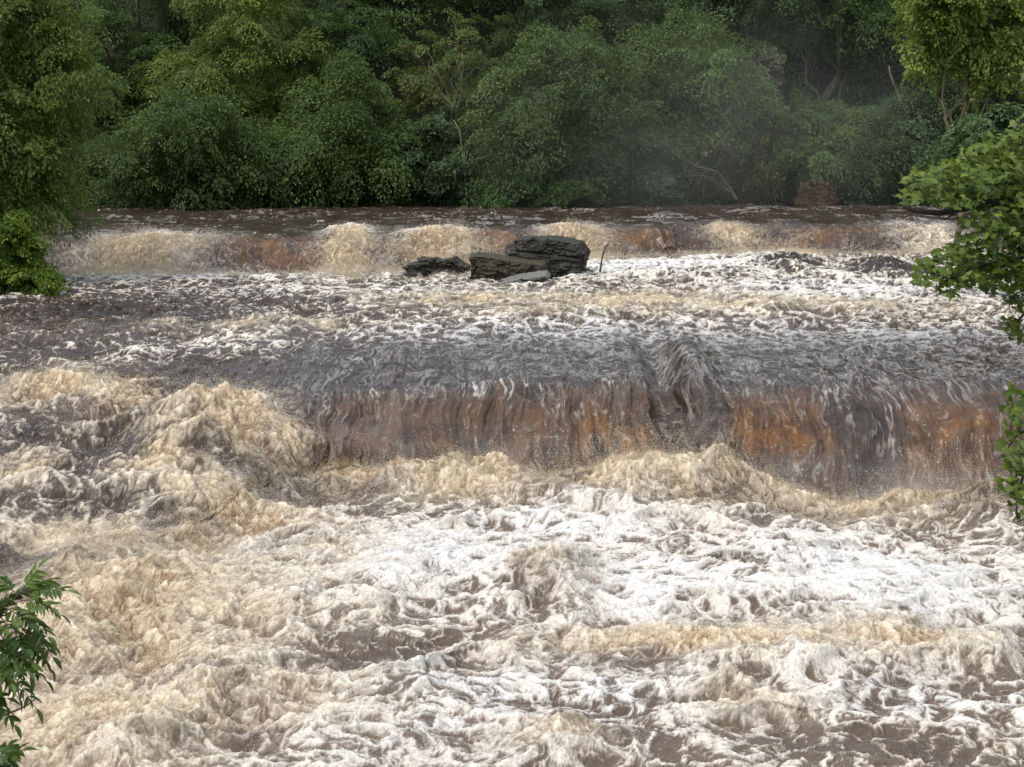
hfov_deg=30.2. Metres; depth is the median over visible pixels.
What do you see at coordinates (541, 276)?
boulder
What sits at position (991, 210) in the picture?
bank plants
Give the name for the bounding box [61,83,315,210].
bush
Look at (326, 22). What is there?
tree
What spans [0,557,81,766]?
ash sapling
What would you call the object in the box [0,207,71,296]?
shrub
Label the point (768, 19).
tree
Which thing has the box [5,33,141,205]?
tree
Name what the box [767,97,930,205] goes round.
shrub
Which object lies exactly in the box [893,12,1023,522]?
sycamore tree
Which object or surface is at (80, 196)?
bank plants
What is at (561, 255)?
boulder
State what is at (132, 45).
tree
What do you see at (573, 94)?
tree
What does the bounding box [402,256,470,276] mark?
boulder
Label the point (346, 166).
tree
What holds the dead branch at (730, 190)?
attached to the tree at (710, 66)
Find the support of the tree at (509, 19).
on the ground
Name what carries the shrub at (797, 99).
on the ground
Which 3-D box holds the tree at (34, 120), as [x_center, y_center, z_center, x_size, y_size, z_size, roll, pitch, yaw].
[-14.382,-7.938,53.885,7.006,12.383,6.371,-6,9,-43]
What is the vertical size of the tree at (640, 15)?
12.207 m
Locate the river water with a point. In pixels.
(874, 392)
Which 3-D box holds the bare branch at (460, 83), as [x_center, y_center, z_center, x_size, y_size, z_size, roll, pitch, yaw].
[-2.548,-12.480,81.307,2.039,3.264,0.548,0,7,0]
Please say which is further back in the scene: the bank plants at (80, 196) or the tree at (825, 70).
the tree at (825, 70)
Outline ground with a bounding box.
[0,0,1023,248]
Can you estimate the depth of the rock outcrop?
83.53 m
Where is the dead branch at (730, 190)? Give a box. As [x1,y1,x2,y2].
[674,148,737,200]
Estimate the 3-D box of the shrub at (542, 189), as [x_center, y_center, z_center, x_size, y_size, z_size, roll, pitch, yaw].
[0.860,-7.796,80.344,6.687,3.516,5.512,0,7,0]
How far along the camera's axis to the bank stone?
81.93 m
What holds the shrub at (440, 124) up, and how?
on the ground
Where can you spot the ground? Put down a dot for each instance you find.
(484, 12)
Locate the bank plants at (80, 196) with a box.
[34,182,98,208]
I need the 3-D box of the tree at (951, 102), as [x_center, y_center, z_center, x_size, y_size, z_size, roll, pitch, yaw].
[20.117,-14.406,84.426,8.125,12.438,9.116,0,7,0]
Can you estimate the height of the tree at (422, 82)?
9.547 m
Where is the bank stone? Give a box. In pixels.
[793,177,838,205]
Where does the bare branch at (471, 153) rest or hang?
attached to the tree at (573, 94)
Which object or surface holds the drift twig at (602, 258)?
in the river water
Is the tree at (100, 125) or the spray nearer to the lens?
the spray
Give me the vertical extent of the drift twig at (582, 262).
0.482 m
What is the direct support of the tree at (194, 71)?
on the ground
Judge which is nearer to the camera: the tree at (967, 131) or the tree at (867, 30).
the tree at (967, 131)
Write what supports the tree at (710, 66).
on the ground
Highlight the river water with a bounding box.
[0,200,1023,766]
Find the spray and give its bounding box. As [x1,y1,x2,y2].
[0,212,1023,766]
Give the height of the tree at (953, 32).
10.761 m
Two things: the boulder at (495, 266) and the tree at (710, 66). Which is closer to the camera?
the boulder at (495, 266)
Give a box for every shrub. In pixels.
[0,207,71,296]
[365,105,498,206]
[454,157,611,207]
[581,123,698,205]
[754,75,825,202]
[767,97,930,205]
[833,84,950,205]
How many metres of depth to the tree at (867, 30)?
85.72 m
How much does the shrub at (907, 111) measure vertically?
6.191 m
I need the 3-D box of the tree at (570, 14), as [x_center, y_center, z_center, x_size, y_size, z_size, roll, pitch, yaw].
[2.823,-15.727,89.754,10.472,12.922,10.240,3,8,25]
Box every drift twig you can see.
[581,255,592,271]
[599,241,611,272]
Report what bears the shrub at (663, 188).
on the ground
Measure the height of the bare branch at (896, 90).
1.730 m
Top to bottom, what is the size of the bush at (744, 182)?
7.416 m
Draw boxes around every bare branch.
[428,54,468,121]
[453,120,522,189]
[889,66,900,104]
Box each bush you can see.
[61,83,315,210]
[677,60,804,204]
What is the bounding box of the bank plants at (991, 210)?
[927,188,1023,226]
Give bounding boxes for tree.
[0,0,133,263]
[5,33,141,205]
[37,0,227,150]
[118,0,352,202]
[217,49,453,208]
[245,0,473,91]
[331,0,558,90]
[370,7,518,199]
[441,15,660,205]
[484,0,673,166]
[545,0,775,151]
[596,0,792,201]
[692,0,856,73]
[721,0,956,183]
[736,0,912,197]
[882,0,1023,190]
[885,0,1023,288]
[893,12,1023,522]
[909,101,1023,297]
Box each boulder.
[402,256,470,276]
[469,251,548,279]
[498,270,550,283]
[505,235,590,277]

